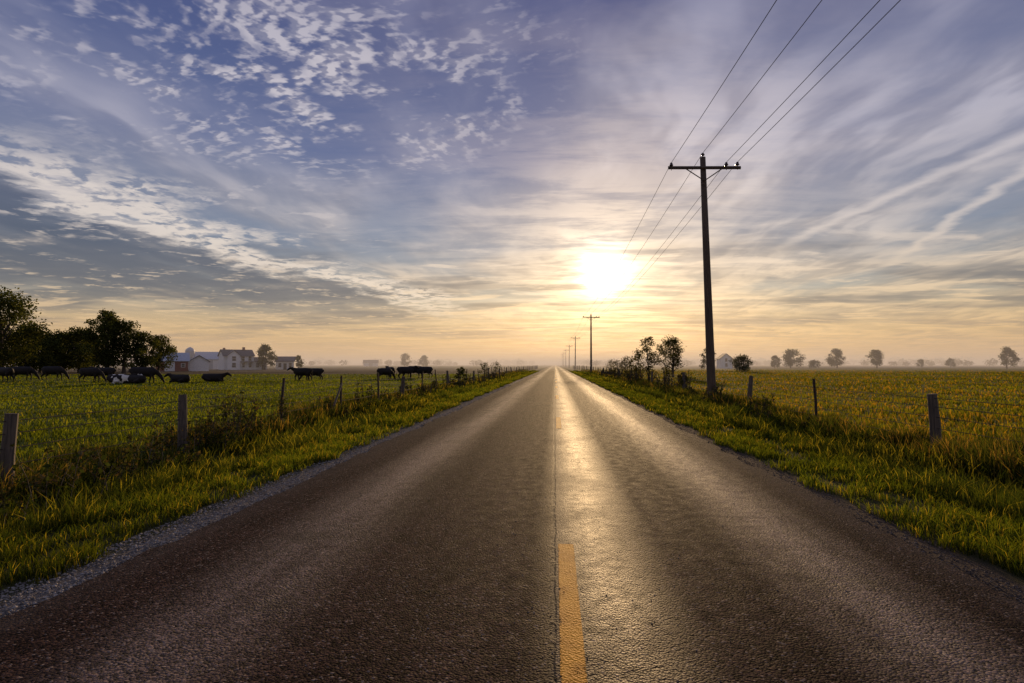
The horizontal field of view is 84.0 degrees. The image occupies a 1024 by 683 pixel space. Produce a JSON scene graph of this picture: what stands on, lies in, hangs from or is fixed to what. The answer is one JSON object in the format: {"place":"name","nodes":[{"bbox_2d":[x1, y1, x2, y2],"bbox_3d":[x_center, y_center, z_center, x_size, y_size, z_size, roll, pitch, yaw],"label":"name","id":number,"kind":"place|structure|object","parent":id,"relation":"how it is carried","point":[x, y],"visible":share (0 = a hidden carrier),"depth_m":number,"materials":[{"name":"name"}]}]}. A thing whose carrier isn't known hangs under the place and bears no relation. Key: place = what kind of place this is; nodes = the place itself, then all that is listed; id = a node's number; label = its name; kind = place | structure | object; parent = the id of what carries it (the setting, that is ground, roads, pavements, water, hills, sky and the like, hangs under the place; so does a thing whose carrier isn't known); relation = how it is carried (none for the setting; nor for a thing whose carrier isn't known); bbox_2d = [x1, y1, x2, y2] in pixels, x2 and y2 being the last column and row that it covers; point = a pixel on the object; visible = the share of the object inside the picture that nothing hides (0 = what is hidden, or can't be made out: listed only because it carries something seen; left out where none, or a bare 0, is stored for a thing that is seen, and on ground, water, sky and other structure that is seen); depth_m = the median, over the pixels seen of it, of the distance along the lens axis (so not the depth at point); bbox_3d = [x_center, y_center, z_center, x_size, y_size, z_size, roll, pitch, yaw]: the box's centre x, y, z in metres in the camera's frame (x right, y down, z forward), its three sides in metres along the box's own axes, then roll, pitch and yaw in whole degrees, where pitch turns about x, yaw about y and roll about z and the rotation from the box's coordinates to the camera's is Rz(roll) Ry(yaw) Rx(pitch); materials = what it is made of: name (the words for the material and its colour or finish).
{"place":"outdoors","nodes":[
{"label":"outdoors","id":0,"kind":"place"},
{"bbox_2d":[0,373,483,475],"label":"pasture grass","id":1,"kind":"structure","parent":0,"point":[79,430],"depth_m":27.91,"materials":[{"name":"green plant"}]},
{"bbox_2d":[363,360,378,365],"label":"metal roof barn","id":2,"kind":"structure","parent":0,"point":[370,362],"depth_m":476.29,"materials":[{"name":"grey metal"}]},
{"bbox_2d":[0,365,1023,682],"bbox_3d":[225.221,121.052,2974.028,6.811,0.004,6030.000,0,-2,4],"label":"road","id":3,"kind":"structure","parent":0,"point":[808,589],"depth_m":4.16,"materials":[{"name":"grey asphalt"}]},
{"bbox_2d":[555,372,587,682],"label":"road marking","id":4,"kind":"object","parent":3,"relation":"on","point":[572,657],"visible":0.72,"depth_m":3.53,"materials":[{"name":"yellow paint"}]},
{"bbox_2d":[0,364,1023,616],"bbox_3d":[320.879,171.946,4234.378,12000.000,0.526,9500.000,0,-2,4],"label":"ground","id":5,"kind":"structure","parent":0,"point":[976,564],"depth_m":17.73,"materials":[{"name":"green plant"}]},
{"bbox_2d":[0,367,13,381],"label":"cow","id":6,"kind":"object","parent":5,"relation":"on","point":[6,371],"visible":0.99,"depth_m":57.53},
{"bbox_2d":[9,366,39,379],"bbox_3d":[-53.054,3.483,61.953,2.886,1.534,0.776,1,-2,-13],"label":"cow","id":7,"kind":"object","parent":5,"relation":"on","point":[25,370],"visible":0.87,"depth_m":61.78},
{"bbox_2d":[0,285,52,366],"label":"deciduous tree","id":8,"kind":"object","parent":5,"relation":"on","point":[8,338],"visible":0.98,"depth_m":100.66,"materials":[{"name":"green plant"}]},
{"bbox_2d":[5,322,57,370],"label":"deciduous tree","id":9,"kind":"object","parent":5,"relation":"on","point":[42,359],"visible":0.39,"depth_m":112.28,"materials":[{"name":"green plant"}]},
{"bbox_2d":[29,329,74,372],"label":"deciduous tree","id":10,"kind":"object","parent":5,"relation":"on","point":[57,341],"visible":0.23,"depth_m":124.62,"materials":[{"name":"green plant"}]},
{"bbox_2d":[41,366,69,379],"bbox_3d":[-49.705,3.463,61.935,2.895,1.538,0.779,0,-2,-7],"label":"cow","id":11,"kind":"object","parent":5,"relation":"on","point":[53,370],"visible":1,"depth_m":61.72},
{"bbox_2d":[41,329,83,370],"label":"deciduous tree","id":12,"kind":"object","parent":5,"relation":"on","point":[59,334],"visible":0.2,"depth_m":126.48,"materials":[{"name":"green plant"}]},
{"bbox_2d":[54,326,96,372],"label":"deciduous tree","id":13,"kind":"object","parent":5,"relation":"on","point":[79,362],"visible":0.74,"depth_m":120.16,"materials":[{"name":"green plant"}]},
{"bbox_2d":[61,336,102,367],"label":"deciduous tree","id":14,"kind":"object","parent":5,"relation":"on","point":[71,347],"visible":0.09,"depth_m":126.97,"materials":[{"name":"green plant"}]},
{"bbox_2d":[78,368,106,382],"bbox_3d":[-42.693,3.421,57.914,2.825,1.501,0.760,0,-2,-1],"label":"cow","id":15,"kind":"object","parent":5,"relation":"on","point":[94,372],"visible":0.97,"depth_m":57.69},
{"bbox_2d":[74,308,125,369],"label":"deciduous tree","id":16,"kind":"object","parent":5,"relation":"on","point":[108,320],"visible":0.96,"depth_m":110.53,"materials":[{"name":"green plant"}]},
{"bbox_2d":[88,366,115,380],"bbox_3d":[-43.269,3.422,59.887,3.044,1.653,0.770,0,-2,-5],"label":"cow","id":17,"kind":"object","parent":5,"relation":"on","point":[106,371],"visible":0.56,"depth_m":59.73},
{"bbox_2d":[106,373,141,383],"bbox_3d":[-35.344,3.375,51.974,3.128,1.063,1.045,1,-2,-13],"label":"cow","id":18,"kind":"object","parent":5,"relation":"on","point":[116,378],"visible":0.75,"depth_m":51.59},
{"bbox_2d":[99,318,149,372],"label":"deciduous tree","id":19,"kind":"object","parent":5,"relation":"on","point":[126,337],"visible":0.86,"depth_m":113.71,"materials":[{"name":"green plant"}]},
{"bbox_2d":[125,375,145,383],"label":"cow","id":20,"kind":"object","parent":5,"relation":"on","point":[137,379],"visible":0.85,"depth_m":51.57},
{"bbox_2d":[123,329,163,366],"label":"deciduous tree","id":21,"kind":"object","parent":5,"relation":"on","point":[154,342],"visible":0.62,"depth_m":117.70,"materials":[{"name":"green plant"}]},
{"bbox_2d":[128,367,164,383],"bbox_3d":[-34.006,3.166,52.980,2.988,1.588,0.804,1,-2,-19],"label":"cow","id":22,"kind":"object","parent":5,"relation":"on","point":[150,372],"visible":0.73,"depth_m":52.80},
{"bbox_2d":[148,334,179,371],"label":"deciduous tree","id":23,"kind":"object","parent":5,"relation":"on","point":[165,350],"visible":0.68,"depth_m":124.56,"materials":[{"name":"green plant"}]},
{"bbox_2d":[164,373,189,382],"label":"cow","id":24,"kind":"object","parent":5,"relation":"on","point":[180,378],"visible":0.88,"depth_m":53.62},
{"bbox_2d":[156,353,209,370],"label":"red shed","id":25,"kind":"structure","parent":5,"relation":"on","point":[198,363],"depth_m":145.08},
{"bbox_2d":[164,362,184,370],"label":"door and window","id":26,"kind":"structure","parent":25,"relation":"in","point":[182,364],"depth_m":142.27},
{"bbox_2d":[185,347,194,358],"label":"farm silo","id":27,"kind":"object","parent":5,"relation":"on","point":[190,350],"visible":0.42,"depth_m":199.00,"materials":[{"name":"grey metal"}]},
{"bbox_2d":[188,352,218,368],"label":"metal roof barn","id":28,"kind":"structure","parent":5,"relation":"on","point":[212,358],"depth_m":201.59,"materials":[{"name":"grey metal"}]},
{"bbox_2d":[209,360,212,368],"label":"doors and windows","id":29,"kind":"structure","parent":28,"relation":"in","point":[211,361],"depth_m":200.88,"materials":[{"name":"white wood"}]},
{"bbox_2d":[201,372,231,381],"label":"cow","id":30,"kind":"object","parent":5,"relation":"on","point":[213,377],"visible":0.98,"depth_m":56.65},
{"bbox_2d":[217,347,266,369],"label":"farmhouse","id":31,"kind":"object","parent":5,"relation":"on","point":[232,359],"visible":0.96,"depth_m":182.68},
{"bbox_2d":[232,356,263,369],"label":"windows","id":32,"kind":"structure","parent":31,"relation":"in","point":[233,357],"depth_m":183.39,"materials":[{"name":"grey glass"}]},
{"bbox_2d":[0,371,505,530],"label":"fence row weeds","id":33,"kind":"object","parent":5,"relation":"on","point":[100,467],"visible":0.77,"depth_m":10.54,"materials":[{"name":"green plant"}]},
{"bbox_2d":[256,343,277,369],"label":"deciduous tree","id":34,"kind":"object","parent":5,"relation":"on","point":[263,350],"visible":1,"depth_m":184.48,"materials":[{"name":"green plant"}]},
{"bbox_2d":[0,365,537,495],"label":"wire fence","id":35,"kind":"object","parent":5,"relation":"on","point":[9,434],"visible":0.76,"depth_m":11.27,"materials":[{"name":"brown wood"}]},
{"bbox_2d":[333,383,342,405],"bbox_3d":[-6.347,2.156,20.441,0.075,1.301,1.205,0,-2,4],"label":"fence brace","id":36,"kind":"object","parent":35,"relation":"attached to","point":[336,398],"visible":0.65,"depth_m":20.64,"materials":[{"name":"brown wood"}]},
{"bbox_2d":[275,356,299,369],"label":"white cottage","id":37,"kind":"structure","parent":5,"relation":"on","point":[284,362],"depth_m":192.42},
{"bbox_2d":[278,363,291,369],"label":"windows and door","id":38,"kind":"structure","parent":37,"relation":"in","point":[279,364],"depth_m":192.24,"materials":[{"name":"grey glass"}]},
{"bbox_2d":[295,355,303,367],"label":"deciduous tree","id":39,"kind":"object","parent":5,"relation":"on","point":[297,359],"visible":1,"depth_m":189.55,"materials":[{"name":"green plant"}]},
{"bbox_2d":[287,367,312,380],"bbox_3d":[-22.751,3.487,60.941,2.912,1.582,0.736,0,-2,7],"label":"cow","id":40,"kind":"object","parent":5,"relation":"on","point":[298,372],"visible":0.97,"depth_m":60.71},
{"bbox_2d":[299,368,323,380],"bbox_3d":[-22.520,3.723,63.868,2.753,1.463,0.741,0,-2,-10],"label":"cow","id":41,"kind":"object","parent":5,"relation":"on","point":[318,371],"visible":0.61,"depth_m":63.75},
{"bbox_2d":[377,368,395,379],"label":"cow","id":42,"kind":"object","parent":5,"relation":"on","point":[385,371],"visible":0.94,"depth_m":67.65},
{"bbox_2d":[385,366,394,378],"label":"cow","id":43,"kind":"object","parent":5,"relation":"on","point":[392,368],"visible":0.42,"depth_m":71.12},
{"bbox_2d":[400,353,410,366],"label":"deciduous tree","id":44,"kind":"object","parent":5,"relation":"on","point":[404,356],"visible":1,"depth_m":418.99,"materials":[{"name":"green plant"}]},
{"bbox_2d":[396,366,419,378],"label":"cow","id":45,"kind":"object","parent":5,"relation":"on","point":[405,370],"visible":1,"depth_m":69.62},
{"bbox_2d":[402,366,421,376],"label":"cow","id":46,"kind":"object","parent":5,"relation":"on","point":[415,370],"visible":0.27,"depth_m":73.61},
{"bbox_2d":[418,356,428,366],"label":"deciduous tree","id":47,"kind":"object","parent":5,"relation":"on","point":[423,359],"visible":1,"depth_m":428.18,"materials":[{"name":"green plant"}]},
{"bbox_2d":[416,366,432,377],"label":"cow","id":48,"kind":"object","parent":5,"relation":"on","point":[428,370],"visible":0.92,"depth_m":71.60},
{"bbox_2d":[451,367,467,384],"bbox_3d":[-4.326,2.987,46.807,1.478,1.913,1.335,2,-3,-40],"label":"fence row shrub","id":49,"kind":"object","parent":5,"relation":"on","point":[463,372],"visible":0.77,"depth_m":46.86,"materials":[{"name":"green plant"}]},
{"bbox_2d":[479,362,490,373],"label":"fence row shrub","id":50,"kind":"object","parent":5,"relation":"on","point":[484,365],"visible":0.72,"depth_m":74.97,"materials":[{"name":"green plant"}]},
{"bbox_2d":[490,362,502,372],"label":"fence row shrub","id":51,"kind":"object","parent":5,"relation":"on","point":[496,365],"visible":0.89,"depth_m":99.88,"materials":[{"name":"green plant"}]},
{"bbox_2d":[0,369,1023,587],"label":"verge grass","id":52,"kind":"structure","parent":5,"relation":"on","point":[323,438],"depth_m":9.46,"materials":[{"name":"green plant"}]},
{"bbox_2d":[6,356,1023,365],"bbox_3d":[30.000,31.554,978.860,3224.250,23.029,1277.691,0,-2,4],"label":"distant tree line","id":53,"kind":"object","parent":5,"relation":"on","point":[929,362],"visible":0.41,"depth_m":983.55,"materials":[{"name":"green plant"}]},
{"bbox_2d":[573,336,578,368],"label":"utility pole","id":54,"kind":"object","parent":5,"relation":"on","point":[575,351],"visible":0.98,"depth_m":212.68,"materials":[{"name":"brown wood"}]},
{"bbox_2d":[583,314,599,371],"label":"utility pole","id":55,"kind":"object","parent":5,"relation":"on","point":[591,317],"visible":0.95,"depth_m":119.06,"materials":[{"name":"brown wood"}]},
{"bbox_2d":[606,359,621,372],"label":"fence row shrub","id":56,"kind":"object","parent":5,"relation":"on","point":[612,365],"visible":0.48,"depth_m":91.67,"materials":[{"name":"green plant"}]},
{"bbox_2d":[609,360,626,373],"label":"fence row shrub","id":57,"kind":"object","parent":5,"relation":"on","point":[615,362],"visible":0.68,"depth_m":75.91,"materials":[{"name":"green plant"}]},
{"bbox_2d":[618,356,634,377],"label":"fence row shrub","id":58,"kind":"object","parent":5,"relation":"on","point":[625,365],"visible":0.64,"depth_m":65.83,"materials":[{"name":"green plant"}]},
{"bbox_2d":[624,356,644,379],"bbox_3d":[12.087,2.757,55.935,2.120,2.867,2.033,0,-2,4],"label":"fence row shrub","id":59,"kind":"object","parent":5,"relation":"on","point":[636,369],"visible":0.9,"depth_m":55.86,"materials":[{"name":"green plant"}]},
{"bbox_2d":[632,336,658,379],"bbox_3d":[11.678,1.748,49.963,2.355,4.465,2.634,0,-2,4],"label":"fence row shrub","id":60,"kind":"object","parent":5,"relation":"on","point":[646,341],"visible":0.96,"depth_m":49.73,"materials":[{"name":"green plant"}]},
{"bbox_2d":[648,334,686,376],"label":"deciduous tree","id":61,"kind":"object","parent":5,"relation":"on","point":[672,341],"visible":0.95,"depth_m":79.79,"materials":[{"name":"green plant"}]},
{"bbox_2d":[661,365,673,382],"bbox_3d":[12.560,2.803,45.698,1.084,1.908,1.263,0,-2,4],"label":"fence row shrub","id":62,"kind":"object","parent":5,"relation":"on","point":[667,372],"visible":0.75,"depth_m":45.84,"materials":[{"name":"green plant"}]},
{"bbox_2d":[676,372,688,387],"bbox_3d":[11.054,2.707,36.840,0.906,1.457,1.045,0,-2,4],"label":"fence row shrub","id":63,"kind":"object","parent":5,"relation":"on","point":[680,382],"visible":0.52,"depth_m":36.83,"materials":[{"name":"green plant"}]},
{"bbox_2d":[668,153,740,395],"bbox_3d":[9.655,-3.108,28.465,3.564,12.864,0.530,0,-2,4],"label":"utility pole","id":64,"kind":"object","parent":5,"relation":"on","point":[710,353],"visible":0.96,"depth_m":28.38,"materials":[{"name":"brown wood"}]},
{"bbox_2d":[567,0,900,348],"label":"power lines","id":65,"kind":"object","parent":64,"relation":"attached to","point":[763,123],"visible":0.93,"depth_m":21.18,"materials":[{"name":"metal"}]},
{"bbox_2d":[699,348,717,367],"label":"deciduous tree","id":66,"kind":"object","parent":5,"relation":"on","point":[703,360],"visible":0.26,"depth_m":160.53,"materials":[{"name":"green plant"}]},
{"bbox_2d":[716,353,732,368],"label":"white farmhouse","id":67,"kind":"object","parent":5,"relation":"on","point":[723,362],"visible":0.98,"depth_m":237.39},
{"bbox_2d":[728,354,753,371],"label":"round shrub","id":68,"kind":"object","parent":5,"relation":"on","point":[745,367],"visible":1,"depth_m":129.52,"materials":[{"name":"green plant"}]},
{"bbox_2d":[770,355,781,367],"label":"deciduous tree","id":69,"kind":"object","parent":5,"relation":"on","point":[775,359],"visible":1,"depth_m":259.58,"materials":[{"name":"green plant"}]},
{"bbox_2d":[781,349,805,367],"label":"deciduous tree","id":70,"kind":"object","parent":5,"relation":"on","point":[788,357],"visible":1,"depth_m":253.46,"materials":[{"name":"green plant"}]},
{"bbox_2d":[573,365,1023,448],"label":"wire fence","id":71,"kind":"object","parent":5,"relation":"on","point":[934,417],"visible":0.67,"depth_m":12.82,"materials":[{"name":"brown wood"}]},
{"bbox_2d":[589,369,1023,445],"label":"hay field grass","id":72,"kind":"structure","parent":5,"relation":"on","point":[965,414],"depth_m":33.92,"materials":[{"name":"green plant"}]},
{"bbox_2d":[601,367,1023,462],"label":"fence row weeds","id":73,"kind":"object","parent":5,"relation":"on","point":[704,392],"visible":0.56,"depth_m":27.01,"materials":[{"name":"green plant"}]},
{"bbox_2d":[807,359,822,367],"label":"deciduous tree","id":74,"kind":"object","parent":5,"relation":"on","point":[811,364],"visible":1,"depth_m":268.71,"materials":[{"name":"green plant"}]},
{"bbox_2d":[825,348,845,367],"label":"deciduous tree","id":75,"kind":"object","parent":5,"relation":"on","point":[837,353],"visible":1,"depth_m":259.67,"materials":[{"name":"green plant"}]},
{"bbox_2d":[865,349,883,367],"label":"deciduous tree","id":76,"kind":"object","parent":5,"relation":"on","point":[876,355],"visible":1,"depth_m":248.69,"materials":[{"name":"green plant"}]},
{"bbox_2d":[916,359,924,367],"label":"deciduous tree","id":77,"kind":"object","parent":5,"relation":"on","point":[921,363],"visible":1,"depth_m":299.63,"materials":[{"name":"green plant"}]},
{"bbox_2d":[944,357,955,367],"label":"deciduous tree","id":78,"kind":"object","parent":5,"relation":"on","point":[948,361],"visible":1,"depth_m":299.72,"materials":[{"name":"green plant"}]},
{"bbox_2d":[998,346,1020,368],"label":"deciduous tree","id":79,"kind":"object","parent":5,"relation":"on","point":[1008,351],"visible":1,"depth_m":229.24,"materials":[{"name":"green plant"}]},
{"bbox_2d":[0,385,1023,681],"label":"gravel","id":80,"kind":"structure","parent":0,"point":[122,557],"depth_m":5.23,"materials":[{"name":"grey gravel"}]},
{"bbox_2d":[0,0,1023,364],"label":"sky","id":81,"kind":"structure","parent":0,"point":[459,181],"materials":[{"name":"blue"}]}
]}

